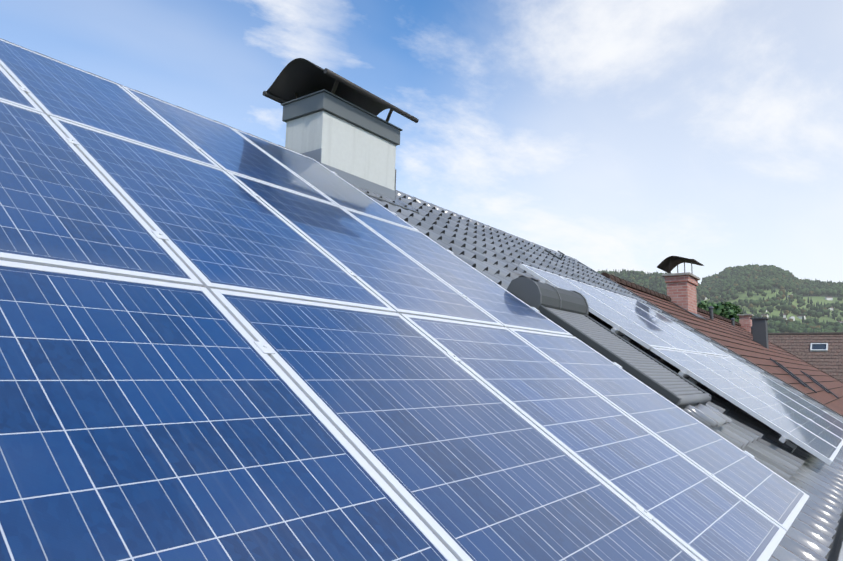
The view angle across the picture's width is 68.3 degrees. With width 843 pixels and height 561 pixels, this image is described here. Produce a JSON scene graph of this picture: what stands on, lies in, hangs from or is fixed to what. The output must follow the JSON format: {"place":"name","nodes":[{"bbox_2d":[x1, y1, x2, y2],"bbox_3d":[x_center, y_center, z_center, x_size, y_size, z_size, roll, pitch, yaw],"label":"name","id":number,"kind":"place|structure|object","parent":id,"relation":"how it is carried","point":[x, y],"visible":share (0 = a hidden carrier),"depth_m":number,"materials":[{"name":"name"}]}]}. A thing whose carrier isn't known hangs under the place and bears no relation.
{"place":"outdoors","nodes":[
{"label":"outdoors","id":0,"kind":"place"},
{"bbox_2d":[0,0,842,283],"label":"sky","id":1,"kind":"structure","parent":0,"point":[608,135],"materials":[{"name":"blue"}]},
{"bbox_2d":[650,273,842,332],"bbox_3d":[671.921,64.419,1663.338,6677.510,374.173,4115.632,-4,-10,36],"label":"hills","id":2,"kind":"structure","parent":0,"point":[776,312],"depth_m":1578.83,"materials":[{"name":"green plant"}]},
{"bbox_2d":[597,264,842,332],"bbox_3d":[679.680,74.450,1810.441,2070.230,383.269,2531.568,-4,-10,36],"label":"hill forest","id":3,"kind":"object","parent":2,"relation":"on","point":[743,279],"visible":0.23,"depth_m":1693.87,"materials":[{"name":"green plant"}]},
{"bbox_2d":[705,294,842,322],"bbox_3d":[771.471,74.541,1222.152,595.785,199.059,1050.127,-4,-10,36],"label":"house walls","id":4,"kind":"structure","parent":2,"relation":"on","point":[799,317],"depth_m":1376.85,"materials":[{"name":"white"}]},
{"bbox_2d":[705,294,842,321],"bbox_3d":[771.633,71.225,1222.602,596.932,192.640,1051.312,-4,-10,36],"label":"houses","id":5,"kind":"structure","parent":2,"relation":"on","point":[802,313],"depth_m":1383.54,"materials":[{"name":"brown"}]},
{"bbox_2d":[838,545,842,560],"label":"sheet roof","id":6,"kind":"structure","parent":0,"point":[841,557],"depth_m":4.68,"materials":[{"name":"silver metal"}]},
{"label":"roof slope","id":7,"kind":"object","parent":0,"visible":0},
{"bbox_2d":[354,186,842,560],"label":"roof tiles","id":8,"kind":"object","parent":7,"relation":"on","point":[496,256],"visible":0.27,"depth_m":6.15,"materials":[{"name":"grey tile"}]},
{"bbox_2d":[0,38,577,260],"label":"ridge caps","id":9,"kind":"object","parent":8,"relation":"on","point":[417,199],"visible":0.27,"depth_m":8.73,"materials":[{"name":"grey metal"}]},
{"bbox_2d":[285,111,395,190],"bbox_3d":[-0.957,-1.191,7.437,0.600,1.180,1.280,-4,-10,36],"label":"chimney","id":10,"kind":"object","parent":8,"relation":"on","point":[348,147],"visible":0.54,"depth_m":7.11,"materials":[{"name":"white paint"}]},
{"bbox_2d":[263,58,418,122],"bbox_3d":[-0.939,-2.227,7.568,1.060,0.310,1.620,-4,-10,36],"label":"chimney cowl","id":11,"kind":"object","parent":10,"relation":"on","point":[301,77],"visible":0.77,"depth_m":7.33,"materials":[{"name":"metal"}]},
{"bbox_2d":[294,80,392,121],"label":"cowl supports","id":12,"kind":"object","parent":11,"relation":"attached to","point":[336,83],"visible":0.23,"depth_m":7.36,"materials":[{"name":"black metal"}]},
{"bbox_2d":[281,89,402,145],"bbox_3d":[-0.939,-1.882,7.533,0.710,0.206,1.390,-4,-10,36],"label":"chimney collar","id":13,"kind":"object","parent":10,"relation":"attached to","point":[332,104],"visible":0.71,"depth_m":7.11,"materials":[{"name":"grey metal"}]},
{"bbox_2d":[301,148,418,213],"bbox_3d":[-0.849,-1.154,7.389,0.847,0.620,1.660,-4,-10,36],"label":"chimney flashing","id":14,"kind":"object","parent":10,"relation":"attached to","point":[366,185],"visible":0.4,"depth_m":7.25,"materials":[{"name":"grey metal"}]},
{"bbox_2d":[0,39,809,560],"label":"solar panel frames","id":15,"kind":"structure","parent":8,"relation":"on","point":[436,535],"depth_m":2.32,"materials":[{"name":"silver metal"}]},
{"bbox_2d":[0,71,33,107],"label":"solar panel","id":16,"kind":"object","parent":15,"relation":"on","point":[9,90],"visible":1,"depth_m":3.04,"materials":[{"name":"blue glass"}]},
{"bbox_2d":[0,102,189,278],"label":"solar panel","id":17,"kind":"object","parent":15,"relation":"on","point":[59,200],"visible":1,"depth_m":2.08,"materials":[{"name":"blue glass"}]},
{"bbox_2d":[0,40,213,164],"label":"solar panel","id":18,"kind":"object","parent":15,"relation":"on","point":[63,90],"visible":1,"depth_m":3.76,"materials":[{"name":"blue glass"}]},
{"bbox_2d":[58,120,387,307],"bbox_3d":[-0.955,-0.325,2.913,1.336,0.874,0.936,-4,-10,36],"label":"solar panel","id":19,"kind":"object","parent":15,"relation":"on","point":[216,226],"visible":1,"depth_m":2.78,"materials":[{"name":"blue glass"}]},
{"bbox_2d":[0,266,446,560],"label":"solar panel","id":20,"kind":"object","parent":15,"relation":"on","point":[142,422],"visible":1,"depth_m":1.27,"materials":[{"name":"blue glass"}]},
{"bbox_2d":[128,89,330,201],"bbox_3d":[-1.456,-1.021,4.669,1.335,0.874,0.936,-4,-10,36],"label":"solar panel","id":21,"kind":"object","parent":15,"relation":"on","point":[227,148],"visible":1,"depth_m":4.59,"materials":[{"name":"blue glass"}]},
{"bbox_2d":[238,131,412,227],"bbox_3d":[-0.855,-0.894,5.472,1.336,0.874,0.936,-4,-10,36],"label":"solar panel","id":22,"kind":"object","parent":15,"relation":"on","point":[332,186],"visible":1,"depth_m":5.41,"materials":[{"name":"blue glass"}]},
{"bbox_2d":[234,175,496,322],"bbox_3d":[-0.357,-0.201,3.718,1.336,0.874,0.936,-4,-10,36],"label":"solar panel","id":23,"kind":"object","parent":15,"relation":"on","point":[391,274],"visible":1,"depth_m":3.62,"materials":[{"name":"blue glass"}]},
{"bbox_2d":[18,86,754,519],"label":"panel clamps","id":24,"kind":"object","parent":15,"relation":"attached to","point":[264,348],"visible":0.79,"depth_m":2.64,"materials":[{"name":"silver metal"}]},
{"bbox_2d":[349,211,566,332],"bbox_3d":[0.244,-0.073,4.518,1.336,0.874,0.936,-4,-10,36],"label":"solar panel","id":25,"kind":"object","parent":15,"relation":"on","point":[489,296],"visible":1,"depth_m":4.44,"materials":[{"name":"blue glass"}]},
{"bbox_2d":[222,294,694,560],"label":"solar panel","id":26,"kind":"object","parent":15,"relation":"on","point":[478,471],"visible":1,"depth_m":1.91,"materials":[{"name":"blue glass"}]},
{"bbox_2d":[410,318,778,560],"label":"solar panel","id":27,"kind":"object","parent":15,"relation":"on","point":[700,512],"visible":1,"depth_m":2.64,"materials":[{"name":"blue glass"}]},
{"bbox_2d":[515,331,803,523],"bbox_3d":[1.343,0.747,3.568,1.336,0.874,0.936,-4,-10,36],"label":"solar panel","id":28,"kind":"object","parent":15,"relation":"on","point":[764,489],"visible":1,"depth_m":3.46,"materials":[{"name":"blue glass"}]},
{"bbox_2d":[544,249,564,259],"bbox_3d":[2.513,-0.491,11.749,0.406,0.240,0.030,-4,-10,36],"label":"roof hook","id":29,"kind":"object","parent":8,"relation":"attached to","point":[555,255],"visible":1,"depth_m":11.69,"materials":[{"name":"grey metal"}]},
{"bbox_2d":[511,293,711,409],"bbox_3d":[1.446,0.630,4.964,1.435,1.034,1.060,-4,-10,36],"label":"skylight frame","id":30,"kind":"object","parent":8,"relation":"attached to","point":[653,384],"visible":0.31,"depth_m":4.53,"materials":[{"name":"grey metal"}]},
{"bbox_2d":[535,281,586,314],"bbox_3d":[1.094,0.169,5.299,0.285,0.255,0.936,-4,-10,36],"label":"shutter housing","id":31,"kind":"object","parent":30,"relation":"attached to","point":[573,302],"visible":0.46,"depth_m":5.21,"materials":[{"name":"grey metal"}]},
{"bbox_2d":[547,284,561,309],"bbox_3d":[1.035,0.154,5.220,0.294,0.264,0.020,-4,-10,36],"label":"shutter box seam","id":32,"kind":"object","parent":31,"relation":"attached to","point":[558,295],"visible":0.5,"depth_m":5.14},
{"bbox_2d":[546,307,702,395],"bbox_3d":[1.571,0.551,4.882,0.993,0.659,0.840,-4,-10,36],"label":"roller shutter","id":33,"kind":"object","parent":30,"relation":"attached to","point":[655,371],"visible":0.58,"depth_m":4.86,"materials":[{"name":"grey metal"}]},
{"bbox_2d":[507,277,588,314],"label":"shutter end plates","id":34,"kind":"object","parent":33,"relation":"on","point":[526,290],"visible":0.6,"depth_m":4.90,"materials":[{"name":"grey"}]},
{"bbox_2d":[676,393,710,405],"bbox_3d":[1.978,0.864,4.529,0.061,0.068,0.920,-4,-10,36],"label":"shutter end bar","id":35,"kind":"object","parent":30,"relation":"attached to","point":[694,398],"visible":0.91,"depth_m":4.45,"materials":[{"name":"grey metal"}]},
{"bbox_2d":[539,281,796,452],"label":"array rails","id":36,"kind":"object","parent":8,"relation":"attached to","point":[782,439],"visible":0.15,"depth_m":5.72,"materials":[{"name":"silver metal"}]},
{"bbox_2d":[519,263,842,464],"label":"solar panel frames","id":37,"kind":"structure","parent":8,"relation":"on","point":[765,421],"depth_m":6.07,"materials":[{"name":"silver metal"}]},
{"bbox_2d":[524,265,673,347],"bbox_3d":[1.928,0.281,6.768,1.336,0.874,0.936,-4,-10,36],"label":"solar panel","id":38,"kind":"object","parent":37,"relation":"on","point":[641,333],"visible":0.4,"depth_m":6.74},
{"bbox_2d":[564,278,695,350],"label":"solar panel","id":39,"kind":"object","parent":37,"relation":"on","point":[639,320],"visible":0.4,"depth_m":7.53,"materials":[{"name":"blue glass"}]},
{"bbox_2d":[594,287,714,353],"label":"solar panel","id":40,"kind":"object","parent":37,"relation":"on","point":[662,325],"visible":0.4,"depth_m":8.34,"materials":[{"name":"blue glass"}]},
{"bbox_2d":[620,295,729,355],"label":"solar panel","id":41,"kind":"object","parent":37,"relation":"on","point":[714,349],"visible":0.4,"depth_m":9.15,"materials":[{"name":"blue glass"}]},
{"bbox_2d":[540,277,826,438],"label":"panel clamps","id":42,"kind":"object","parent":37,"relation":"attached to","point":[785,434],"visible":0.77,"depth_m":6.08,"materials":[{"name":"silver metal"}]},
{"bbox_2d":[657,349,835,457],"bbox_3d":[3.026,1.101,5.815,1.335,0.874,0.936,-4,-10,36],"label":"solar panel","id":43,"kind":"object","parent":37,"relation":"on","point":[813,441],"visible":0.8,"depth_m":5.76,"materials":[{"name":"blue glass"}]},
{"bbox_2d":[685,353,841,446],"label":"solar panel","id":44,"kind":"object","parent":37,"relation":"on","point":[800,419],"visible":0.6,"depth_m":6.57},
{"bbox_2d":[706,355,842,438],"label":"solar panel","id":45,"kind":"object","parent":37,"relation":"on","point":[814,417],"visible":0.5,"depth_m":7.39,"materials":[{"name":"blue glass"}]},
{"bbox_2d":[724,358,842,429],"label":"solar panel","id":46,"kind":"object","parent":37,"relation":"on","point":[799,400],"visible":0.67,"depth_m":8.21,"materials":[{"name":"blue glass"}]},
{"bbox_2d":[683,403,731,427],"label":"loose tiles","id":47,"kind":"object","parent":8,"relation":"on","point":[707,415],"visible":0.42,"depth_m":4.47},
{"bbox_2d":[579,262,841,416],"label":"verge trim","id":48,"kind":"structure","parent":8,"relation":"attached to","point":[785,384],"depth_m":11.83,"materials":[{"name":"grey metal"}]},
{"bbox_2d":[825,508,842,560],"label":"gutter","id":49,"kind":"object","parent":8,"relation":"attached to","point":[835,547],"depth_m":4.06,"materials":[{"name":"grey metal"}]},
{"bbox_3d":[29.230,8.355,38.969,22.700,9.450,12.843,-4,-10,36],"label":"third house body","id":50,"kind":"object","parent":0,"visible":0},
{"bbox_2d":[768,334,842,381],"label":"roof","id":51,"kind":"structure","parent":50,"relation":"on","point":[830,361],"depth_m":40.34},
{"bbox_2d":[768,332,842,334],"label":"third ridge caps","id":52,"kind":"object","parent":51,"relation":"on","point":[804,333],"visible":0.38,"depth_m":41.91,"materials":[{"name":"brown tile"}]},
{"bbox_2d":[810,343,827,350],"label":"roof window frames","id":53,"kind":"structure","parent":51,"relation":"in","point":[811,349],"depth_m":40.25,"materials":[{"name":"white metal"}]},
{"bbox_2d":[812,344,825,348],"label":"glass","id":54,"kind":"object","parent":53,"relation":"in","point":[818,346],"visible":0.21,"depth_m":40.39,"materials":[{"name":"blue glass"}]},
{"label":"ground surface","id":55,"kind":"structure","parent":0,"visible":0},
{"bbox_2d":[697,301,742,322],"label":"tree","id":56,"kind":"object","parent":55,"relation":"on","point":[728,310],"visible":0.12,"depth_m":53.25,"materials":[{"name":"green plant"}]},
{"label":"brown house","id":57,"kind":"structure","parent":55,"relation":"on"},
{"bbox_2d":[621,284,842,414],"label":"brown roof","id":58,"kind":"structure","parent":57,"relation":"on","point":[739,340],"depth_m":16.01,"materials":[{"name":"tile"}]},
{"bbox_2d":[601,272,740,325],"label":"ridge tiles","id":59,"kind":"object","parent":58,"relation":"on","point":[636,287],"visible":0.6,"depth_m":16.20,"materials":[{"name":"tile"}]},
{"bbox_2d":[665,275,697,313],"bbox_3d":[7.575,0.811,18.029,0.640,1.765,1.130,-4,-10,36],"label":"brick chimney","id":60,"kind":"object","parent":58,"relation":"on","point":[681,290],"visible":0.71,"depth_m":17.69,"materials":[{"name":"brick"}]},
{"bbox_2d":[657,256,703,272],"bbox_3d":[7.600,-0.481,18.213,1.020,0.306,1.290,-4,-10,36],"label":"chimney cowl","id":61,"kind":"object","parent":60,"relation":"on","point":[663,265],"visible":0.98,"depth_m":18.26,"materials":[{"name":"metal"}]},
{"bbox_2d":[669,259,691,272],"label":"cowl supports","id":62,"kind":"object","parent":61,"relation":"attached to","point":[677,266],"visible":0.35,"depth_m":17.98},
{"bbox_2d":[662,272,699,279],"bbox_3d":[7.598,-0.098,18.154,0.760,0.070,1.250,-4,-10,36],"label":"chimney cap","id":63,"kind":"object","parent":60,"relation":"on","point":[686,273],"depth_m":17.69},
{"bbox_2d":[668,300,707,320],"bbox_3d":[7.640,0.817,17.979,0.931,0.619,1.290,-4,-10,36],"label":"chimney flashing","id":64,"kind":"object","parent":58,"relation":"on","point":[697,315],"visible":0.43,"depth_m":17.56,"materials":[{"name":"grey metal"}]},
{"bbox_2d":[610,279,842,416],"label":"brown barge boards","id":65,"kind":"object","parent":58,"relation":"attached to","point":[740,355],"visible":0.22,"depth_m":12.44,"materials":[{"name":"brown"}]},
{"bbox_2d":[709,306,752,334],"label":"vent pipes","id":66,"kind":"object","parent":58,"relation":"on","point":[711,315],"visible":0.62,"depth_m":21.94,"materials":[{"name":"grey metal"}]},
{"bbox_2d":[739,315,751,331],"bbox_3d":[13.788,1.954,26.386,0.420,0.900,0.450,-4,-10,36],"label":"brick chimney","id":67,"kind":"object","parent":58,"relation":"on","point":[745,321],"visible":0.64,"depth_m":26.21,"materials":[{"name":"red brick"}]},
{"bbox_2d":[750,317,768,348],"bbox_3d":[11.403,1.965,20.881,0.500,1.405,0.520,-4,-10,36],"label":"metal chimney","id":68,"kind":"object","parent":58,"relation":"on","point":[760,330],"visible":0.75,"depth_m":20.74,"materials":[{"name":"grey metal"}]},
{"bbox_2d":[770,358,838,398],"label":"roof ladders","id":69,"kind":"object","parent":58,"relation":"on","point":[799,380],"visible":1,"depth_m":14.77,"materials":[{"name":"grey metal"}]}
]}

